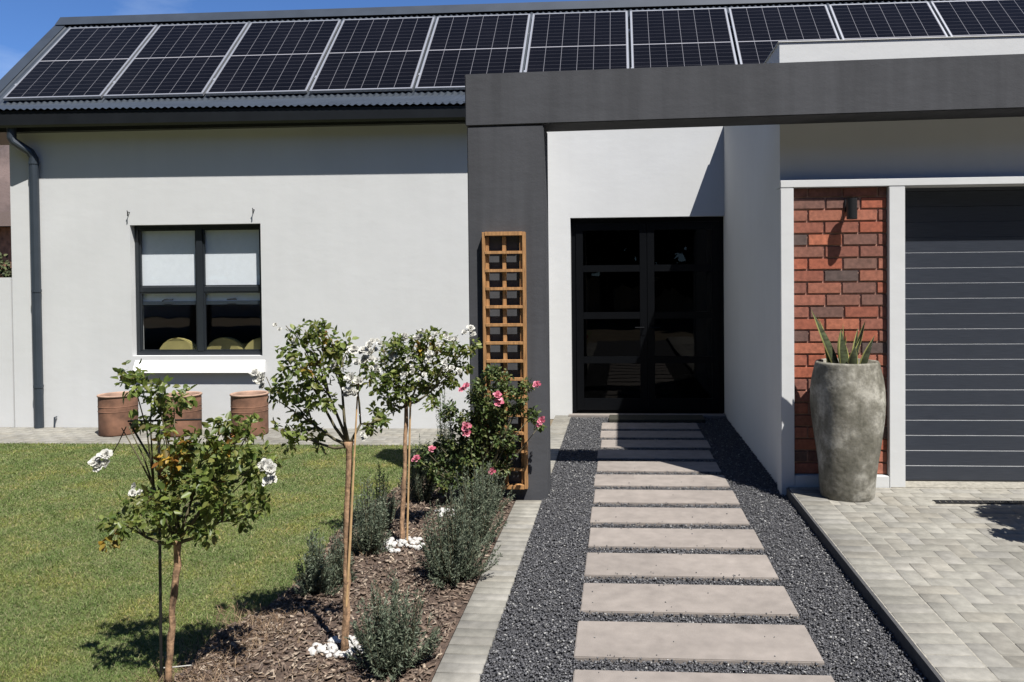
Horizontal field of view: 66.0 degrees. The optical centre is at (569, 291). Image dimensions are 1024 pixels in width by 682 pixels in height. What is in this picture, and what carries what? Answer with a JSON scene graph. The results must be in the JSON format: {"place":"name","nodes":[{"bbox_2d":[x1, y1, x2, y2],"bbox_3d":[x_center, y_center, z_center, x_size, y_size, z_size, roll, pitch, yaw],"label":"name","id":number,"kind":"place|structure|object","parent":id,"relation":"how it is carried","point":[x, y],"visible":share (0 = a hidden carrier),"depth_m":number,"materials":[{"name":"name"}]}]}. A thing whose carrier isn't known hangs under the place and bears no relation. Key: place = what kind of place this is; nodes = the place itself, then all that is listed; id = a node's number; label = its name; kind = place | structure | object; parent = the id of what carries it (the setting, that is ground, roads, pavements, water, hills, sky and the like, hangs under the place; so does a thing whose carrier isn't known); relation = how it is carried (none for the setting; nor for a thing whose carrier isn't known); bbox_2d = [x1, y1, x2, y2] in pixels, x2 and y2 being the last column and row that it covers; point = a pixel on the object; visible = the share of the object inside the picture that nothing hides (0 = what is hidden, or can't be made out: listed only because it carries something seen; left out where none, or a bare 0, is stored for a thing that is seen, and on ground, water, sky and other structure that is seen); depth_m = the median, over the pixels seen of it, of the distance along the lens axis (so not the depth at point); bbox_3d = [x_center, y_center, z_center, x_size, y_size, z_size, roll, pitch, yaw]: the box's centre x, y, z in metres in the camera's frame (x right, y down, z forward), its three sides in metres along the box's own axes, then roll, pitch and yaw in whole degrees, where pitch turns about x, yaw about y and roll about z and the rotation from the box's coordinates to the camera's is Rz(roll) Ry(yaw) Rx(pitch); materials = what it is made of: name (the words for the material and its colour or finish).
{"place":"outdoors","nodes":[
{"label":"outdoors","id":0,"kind":"place"},
{"bbox_2d":[0,145,10,211],"bbox_3d":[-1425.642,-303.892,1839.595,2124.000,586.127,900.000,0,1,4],"label":"roof","id":1,"kind":"structure","parent":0,"point":[5,205],"depth_m":1574.10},
{"bbox_2d":[0,427,469,445],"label":"garden path","id":2,"kind":"structure","parent":0,"point":[88,435],"depth_m":8.06,"materials":[{"name":"grey concrete"}]},
{"bbox_2d":[97,391,138,436],"bbox_3d":[-4.753,1.283,8.275,0.388,0.420,0.388,0,1,4],"label":"terracotta pot","id":3,"kind":"object","parent":2,"relation":"on","point":[113,414],"visible":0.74,"depth_m":8.11,"materials":[{"name":"brown ceramic"}]},
{"bbox_2d":[162,391,201,436],"bbox_3d":[-4.056,1.277,8.230,0.388,0.420,0.388,0,1,4],"label":"terracotta pot","id":4,"kind":"object","parent":2,"relation":"on","point":[194,412],"visible":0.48,"depth_m":8.11,"materials":[{"name":"brown ceramic"}]},
{"bbox_2d":[230,390,268,436],"bbox_3d":[-3.330,1.266,8.183,0.382,0.430,0.382,0,1,4],"label":"terracotta pot","id":5,"kind":"object","parent":2,"relation":"on","point":[248,403],"visible":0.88,"depth_m":8.05,"materials":[{"name":"brown ceramic"}]},
{"bbox_2d":[0,442,470,681],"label":"lawn","id":6,"kind":"structure","parent":0,"point":[151,590],"depth_m":4.49,"materials":[{"name":"green plant"}]},
{"bbox_2d":[0,0,586,78],"label":"sky","id":7,"kind":"structure","parent":0,"point":[23,23],"materials":[{"name":"blue"}]},
{"bbox_2d":[431,419,553,681],"bbox_3d":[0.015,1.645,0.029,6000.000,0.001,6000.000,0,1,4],"label":"ground","id":8,"kind":"structure","parent":0,"point":[551,420],"depth_m":4.11,"materials":[{"name":"brown soil"}]},
{"bbox_2d":[0,252,11,277],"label":"garden tree","id":9,"kind":"object","parent":8,"relation":"on","point":[6,272],"visible":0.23,"depth_m":11.51,"materials":[{"name":"green plant"}]},
{"bbox_2d":[0,212,11,276],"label":"brick house","id":10,"kind":"structure","parent":8,"relation":"on","point":[5,232],"depth_m":20.99,"materials":[{"name":"brick"}]},
{"bbox_2d":[0,277,14,426],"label":"boundary wall","id":11,"kind":"structure","parent":8,"relation":"on","point":[7,405],"depth_m":8.72,"materials":[{"name":"grey paint"}]},
{"bbox_2d":[173,474,515,681],"bbox_3d":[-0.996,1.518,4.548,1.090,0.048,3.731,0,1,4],"label":"bark mulch","id":12,"kind":"object","parent":8,"relation":"on","point":[257,668],"visible":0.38,"depth_m":3.64,"materials":[{"name":"brown wood"}]},
{"bbox_2d":[127,419,201,679],"bbox_3d":[-1.614,1.033,3.148,0.304,1.054,0.012,0,1,4],"label":"plant stake","id":13,"kind":"object","parent":12,"relation":"in","point":[160,586],"visible":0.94,"depth_m":3.15,"materials":[{"name":"black metal"}]},
{"bbox_2d":[88,358,288,681],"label":"rose tree","id":14,"kind":"object","parent":12,"relation":"on","point":[216,488],"visible":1,"depth_m":3.05,"materials":[{"name":"green plant"}]},
{"bbox_2d":[123,476,475,681],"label":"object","id":15,"kind":"object","parent":12,"relation":"on","point":[215,678],"visible":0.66,"depth_m":3.49,"materials":[{"name":"brown wood"}]},
{"bbox_2d":[291,528,341,595],"bbox_3d":[-1.268,1.372,4.000,0.254,0.367,0.215,0,1,4],"label":"lavender bush","id":16,"kind":"object","parent":12,"relation":"on","point":[314,578],"visible":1,"depth_m":3.97,"materials":[{"name":"green plant"}]},
{"bbox_2d":[248,318,392,651],"bbox_3d":[-1.052,0.829,3.380,0.594,1.445,0.308,-1,1,-7],"label":"rose tree","id":17,"kind":"object","parent":12,"relation":"on","point":[336,350],"visible":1,"depth_m":3.33,"materials":[{"name":"green plant"}]},
{"bbox_2d":[316,645,325,652],"bbox_3d":[-1.062,1.532,3.367,0.042,0.029,0.043,18,-1,-8],"label":"white pebble","id":18,"kind":"object","parent":12,"relation":"on","point":[321,649],"visible":0.97,"depth_m":3.35,"materials":[{"name":"stone"}]},
{"bbox_2d":[328,646,337,650],"bbox_3d":[-1.014,1.535,3.373,0.042,0.027,0.037,6,-4,-34],"label":"white pebble","id":19,"kind":"object","parent":12,"relation":"on","point":[335,648],"visible":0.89,"depth_m":3.37,"materials":[{"name":"stone"}]},
{"bbox_2d":[331,639,340,643],"bbox_3d":[-1.024,1.535,3.448,0.043,0.022,0.031,12,-6,-16],"label":"white pebble","id":20,"kind":"object","parent":12,"relation":"on","point":[335,641],"visible":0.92,"depth_m":3.44,"materials":[{"name":"stone"}]},
{"bbox_2d":[333,650,341,657],"bbox_3d":[-0.981,1.534,3.324,0.037,0.026,0.037,-20,3,0],"label":"white pebble","id":21,"kind":"object","parent":12,"relation":"on","point":[337,654],"visible":1,"depth_m":3.31,"materials":[{"name":"stone"}]},
{"bbox_2d":[322,527,356,586],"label":"lavender bush","id":22,"kind":"object","parent":12,"relation":"on","point":[337,559],"visible":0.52,"depth_m":4.08,"materials":[{"name":"green plant"}]},
{"bbox_2d":[339,652,346,658],"bbox_3d":[-0.956,1.536,3.320,0.032,0.023,0.037,11,-3,9],"label":"white pebble","id":23,"kind":"object","parent":12,"relation":"on","point":[343,654],"visible":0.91,"depth_m":3.31,"materials":[{"name":"stone"}]},
{"bbox_2d":[345,375,358,606],"bbox_3d":[-0.931,0.952,3.338,0.087,1.197,0.025,-1,1,-5],"label":"plant stake","id":24,"kind":"object","parent":12,"relation":"on","point":[350,537],"visible":0.84,"depth_m":3.33,"materials":[{"name":"brown wood"}]},
{"bbox_2d":[339,471,392,554],"bbox_3d":[-1.177,1.288,4.607,0.341,0.490,0.314,0,1,4],"label":"lavender bush","id":25,"kind":"object","parent":12,"relation":"on","point":[370,535],"visible":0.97,"depth_m":4.55,"materials":[{"name":"green plant"}]},
{"bbox_2d":[360,462,399,530],"bbox_3d":[-1.199,1.301,4.983,0.271,0.449,0.217,-1,1,-28],"label":"lavender bush","id":26,"kind":"object","parent":12,"relation":"on","point":[391,508],"visible":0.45,"depth_m":4.98,"materials":[{"name":"green plant"}]},
{"bbox_2d":[345,568,442,681],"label":"lavender bush","id":27,"kind":"object","parent":12,"relation":"on","point":[386,649],"visible":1,"depth_m":3.17,"materials":[{"name":"green plant"}]},
{"bbox_2d":[406,401,410,542],"bbox_3d":[-0.968,1.090,4.732,0.044,0.873,0.012,0,1,4],"label":"plant stake","id":28,"kind":"object","parent":12,"relation":"on","point":[408,471],"visible":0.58,"depth_m":4.73,"materials":[{"name":"brown wood"}]},
{"bbox_2d":[352,325,481,538],"bbox_3d":[-0.907,0.860,4.755,0.745,1.334,0.392,0,1,4],"label":"rose tree","id":29,"kind":"object","parent":12,"relation":"on","point":[396,372],"visible":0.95,"depth_m":4.72,"materials":[{"name":"green plant"}]},
{"bbox_2d":[398,433,438,501],"bbox_3d":[-1.065,1.258,5.611,0.318,0.511,0.266,-1,1,-26],"label":"lavender bush","id":30,"kind":"object","parent":12,"relation":"on","point":[417,491],"visible":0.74,"depth_m":5.60,"materials":[{"name":"green plant"}]},
{"bbox_2d":[435,385,454,485],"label":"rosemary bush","id":31,"kind":"object","parent":12,"relation":"on","point":[445,427],"visible":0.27,"depth_m":5.98,"materials":[{"name":"green plant"}]},
{"bbox_2d":[416,485,502,589],"bbox_3d":[-0.581,1.279,4.169,0.434,0.515,0.437,-1,1,-20],"label":"lavender bush","id":32,"kind":"object","parent":12,"relation":"on","point":[449,561],"visible":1,"depth_m":4.11,"materials":[{"name":"green plant"}]},
{"bbox_2d":[445,458,506,544],"bbox_3d":[-0.553,1.263,4.745,0.379,0.524,0.364,0,1,4],"label":"lavender bush","id":33,"kind":"object","parent":12,"relation":"on","point":[480,503],"visible":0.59,"depth_m":4.72,"materials":[{"name":"green plant"}]},
{"bbox_2d":[407,363,546,496],"bbox_3d":[-0.653,1.005,5.541,1.002,1.017,0.352,0,1,4],"label":"climbing rose","id":34,"kind":"object","parent":12,"relation":"on","point":[477,423],"visible":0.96,"depth_m":5.50,"materials":[{"name":"green plant"}]},
{"bbox_2d":[469,461,514,510],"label":"lavender bush","id":35,"kind":"object","parent":12,"relation":"on","point":[488,481],"visible":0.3,"depth_m":5.37,"materials":[{"name":"green plant"}]},
{"bbox_2d":[432,415,570,681],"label":"paver edging","id":36,"kind":"object","parent":8,"relation":"on","point":[465,656],"visible":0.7,"depth_m":3.93,"materials":[{"name":"grey concrete"}]},
{"bbox_2d":[0,0,1023,500],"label":"house","id":37,"kind":"structure","parent":8,"relation":"on","point":[696,242],"depth_m":8.39,"materials":[{"name":"grey paint"}]},
{"bbox_2d":[3,25,157,100],"bbox_3d":[-6.123,-2.918,9.911,1.224,1.690,0.041,0,-43,4],"label":"solar panel","id":38,"kind":"object","parent":37,"relation":"attached to","point":[84,63],"visible":1,"depth_m":9.83,"materials":[{"name":"black glass"}]},
{"bbox_2d":[103,22,248,97],"bbox_3d":[-4.878,-2.927,9.832,1.224,1.690,0.041,0,-43,4],"label":"solar panel","id":39,"kind":"object","parent":37,"relation":"on","point":[181,60],"visible":1,"depth_m":9.75,"materials":[{"name":"black glass"}]},
{"bbox_2d":[160,338,196,348],"bbox_3d":[-4.399,0.996,9.098,0.545,0.970,0.512,0,1,4],"label":"dining chair","id":40,"kind":"object","parent":37,"relation":"in","point":[178,343],"visible":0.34,"depth_m":8.85,"materials":[{"name":"yellow fabric"}]},
{"bbox_2d":[134,224,261,354],"bbox_3d":[-4.065,-0.047,8.652,1.470,1.485,0.087,0,1,4],"label":"window","id":41,"kind":"structure","parent":37,"relation":"in","point":[200,266],"depth_m":8.67,"materials":[{"name":"metal"}]},
{"bbox_2d":[207,337,244,348],"bbox_3d":[-3.886,0.991,9.130,0.545,0.970,0.512,0,1,4],"label":"dining chair","id":42,"kind":"object","parent":37,"relation":"in","point":[225,343],"visible":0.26,"depth_m":8.88,"materials":[{"name":"yellow fabric"}]},
{"bbox_2d":[245,338,260,348],"bbox_3d":[-3.411,0.988,9.034,0.545,0.970,0.512,0,1,4],"label":"dining chair","id":43,"kind":"object","parent":37,"relation":"in","point":[255,343],"visible":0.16,"depth_m":8.79,"materials":[{"name":"yellow fabric"}]},
{"bbox_2d":[205,20,340,95],"bbox_3d":[-3.633,-2.937,9.752,1.224,1.690,0.041,0,-43,4],"label":"solar panel","id":44,"kind":"object","parent":37,"relation":"on","point":[282,57],"visible":1,"depth_m":9.67,"materials":[{"name":"black glass"}]},
{"bbox_2d":[309,17,434,92],"bbox_3d":[-2.388,-2.947,9.672,1.224,1.690,0.041,0,-43,4],"label":"solar panel","id":45,"kind":"object","parent":37,"relation":"attached to","point":[376,55],"visible":1,"depth_m":9.59,"materials":[{"name":"black glass"}]},
{"bbox_2d":[415,14,530,90],"bbox_3d":[-1.143,-2.957,9.592,1.224,1.690,0.041,0,-43,4],"label":"solar panel","id":46,"kind":"object","parent":37,"relation":"on","point":[459,48],"visible":0.77,"depth_m":9.58,"materials":[{"name":"black glass"}]},
{"bbox_2d":[482,231,527,488],"bbox_3d":[-0.463,0.494,5.669,0.313,1.855,0.062,0,1,4],"label":"trellis","id":47,"kind":"object","parent":37,"relation":"attached to","point":[487,324],"visible":0.84,"depth_m":5.65,"materials":[{"name":"brown wood"}]},
{"bbox_2d":[524,11,628,71],"bbox_3d":[0.102,-2.967,9.512,1.224,1.690,0.041,0,-43,4],"label":"solar panel","id":48,"kind":"object","parent":37,"relation":"attached to","point":[578,41],"visible":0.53,"depth_m":9.57,"materials":[{"name":"black glass"}]},
{"bbox_2d":[571,216,723,412],"bbox_3d":[0.910,0.272,9.158,1.770,2.280,0.137,0,1,4],"label":"front door","id":49,"kind":"structure","parent":37,"relation":"in","point":[662,278],"depth_m":9.16,"materials":[{"name":"black glass"}]},
{"bbox_2d":[630,8,736,67],"bbox_3d":[1.347,-2.977,9.432,1.224,1.690,0.041,0,-43,4],"label":"solar panel","id":50,"kind":"object","parent":37,"relation":"attached to","point":[681,37],"visible":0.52,"depth_m":9.50,"materials":[{"name":"black glass"}]},
{"bbox_2d":[728,5,839,63],"bbox_3d":[2.591,-2.986,9.352,1.224,1.690,0.041,0,-43,4],"label":"solar panel","id":51,"kind":"object","parent":37,"relation":"attached to","point":[759,33],"visible":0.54,"depth_m":9.55,"materials":[{"name":"black glass"}]},
{"bbox_2d":[844,198,856,219],"bbox_3d":[2.027,-0.597,5.661,0.074,0.150,0.147,0,1,4],"label":"wall lamp","id":52,"kind":"object","parent":37,"relation":"attached to","point":[850,207],"visible":1,"depth_m":5.59,"materials":[{"name":"black metal"}]},
{"bbox_2d":[828,2,947,39],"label":"solar panel","id":53,"kind":"object","parent":37,"relation":"attached to","point":[887,20],"visible":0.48,"depth_m":9.53,"materials":[{"name":"black glass"}]},
{"bbox_2d":[905,186,1023,481],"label":"garage door","id":54,"kind":"structure","parent":37,"relation":"in","point":[964,246],"depth_m":5.82,"materials":[{"name":"black metal"}]},
{"bbox_2d":[930,0,1023,36],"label":"solar panel","id":55,"kind":"object","parent":37,"relation":"attached to","point":[978,17],"visible":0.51,"depth_m":9.48,"materials":[{"name":"black glass"}]},
{"bbox_2d":[786,488,944,681],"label":"kerb","id":56,"kind":"structure","parent":8,"relation":"on","point":[924,666],"depth_m":3.79,"materials":[{"name":"grey concrete"}]},
{"bbox_2d":[479,417,927,681],"bbox_3d":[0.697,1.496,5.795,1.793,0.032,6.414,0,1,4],"label":"gravel","id":57,"kind":"structure","parent":0,"point":[659,667],"depth_m":4.15,"materials":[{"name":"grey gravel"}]},
{"bbox_2d":[568,413,725,418],"bbox_3d":[0.892,1.433,9.054,1.800,0.042,0.130,0,1,4],"label":"door threshold","id":58,"kind":"object","parent":57,"relation":"on","point":[590,415],"depth_m":9.04,"materials":[{"name":"concrete"}]},
{"bbox_2d":[601,423,699,430],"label":"stepping slab","id":59,"kind":"structure","parent":57,"relation":"on","point":[655,426],"depth_m":8.40,"materials":[{"name":"concrete"}]},
{"bbox_2d":[600,431,703,439],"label":"stepping slab","id":60,"kind":"structure","parent":57,"relation":"on","point":[692,435],"depth_m":7.95,"materials":[{"name":"concrete"}]},
{"bbox_2d":[597,450,713,460],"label":"stepping slab","id":61,"kind":"structure","parent":57,"relation":"on","point":[668,455],"depth_m":7.04,"materials":[{"name":"concrete"}]},
{"bbox_2d":[601,440,710,449],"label":"stepping slab","id":62,"kind":"structure","parent":57,"relation":"on","point":[661,444],"depth_m":7.49,"materials":[{"name":"concrete"}]},
{"bbox_2d":[609,415,705,422],"bbox_3d":[0.977,1.420,8.803,1.060,0.035,0.320,0,1,4],"label":"slab","id":63,"kind":"object","parent":57,"relation":"on","point":[657,418],"visible":1,"depth_m":8.69,"materials":[{"name":"grey concrete"}]},
{"bbox_2d":[597,461,720,473],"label":"stepping slab","id":64,"kind":"structure","parent":57,"relation":"on","point":[650,467],"depth_m":6.59,"materials":[{"name":"concrete"}]},
{"bbox_2d":[594,474,729,488],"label":"stepping slab","id":65,"kind":"structure","parent":57,"relation":"on","point":[659,481],"depth_m":6.14,"materials":[{"name":"concrete"}]},
{"bbox_2d":[593,489,739,506],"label":"stepping slab","id":66,"kind":"structure","parent":57,"relation":"on","point":[663,497],"depth_m":5.68,"materials":[{"name":"concrete"}]},
{"bbox_2d":[590,507,749,526],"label":"stepping slab","id":67,"kind":"structure","parent":57,"relation":"on","point":[643,516],"depth_m":5.23,"materials":[{"name":"concrete"}]},
{"bbox_2d":[588,528,763,551],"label":"stepping slab","id":68,"kind":"structure","parent":57,"relation":"on","point":[710,539],"depth_m":4.78,"materials":[{"name":"concrete"}]},
{"bbox_2d":[584,552,778,581],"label":"stepping slab","id":69,"kind":"structure","parent":57,"relation":"on","point":[685,566],"depth_m":4.32,"materials":[{"name":"concrete"}]},
{"bbox_2d":[580,583,798,618],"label":"stepping slab","id":70,"kind":"structure","parent":57,"relation":"on","point":[693,600],"depth_m":3.87,"materials":[{"name":"concrete"}]},
{"bbox_2d":[574,621,823,666],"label":"stepping slab","id":71,"kind":"structure","parent":57,"relation":"on","point":[702,643],"depth_m":3.42,"materials":[{"name":"concrete"}]},
{"bbox_2d":[573,670,834,681],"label":"stepping slab","id":72,"kind":"structure","parent":57,"relation":"on","point":[608,676],"depth_m":3.12,"materials":[{"name":"concrete"}]},
{"bbox_2d":[788,481,1023,681],"bbox_3d":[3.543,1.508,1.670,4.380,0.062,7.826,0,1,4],"label":"driveway","id":73,"kind":"structure","parent":0,"point":[967,622],"depth_m":4.16,"materials":[{"name":"grey concrete"}]},
{"bbox_2d":[810,358,885,501],"bbox_3d":[1.949,0.954,5.505,0.450,0.945,0.450,-1,1,-14],"label":"tall vase","id":74,"kind":"object","parent":73,"relation":"on","point":[848,406],"visible":0.98,"depth_m":5.32,"materials":[{"name":"concrete"}]},
{"bbox_2d":[811,310,874,363],"bbox_3d":[1.904,0.352,5.497,0.436,0.470,0.211,0,1,4],"label":"aloe plant","id":75,"kind":"object","parent":74,"relation":"on","point":[844,357],"visible":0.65,"depth_m":5.46,"materials":[{"name":"green plant"}]},
{"bbox_2d":[932,500,1023,504],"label":"channel drain","id":76,"kind":"object","parent":73,"relation":"on","point":[984,501],"visible":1,"depth_m":5.30,"materials":[{"name":"black metal"}]}
]}

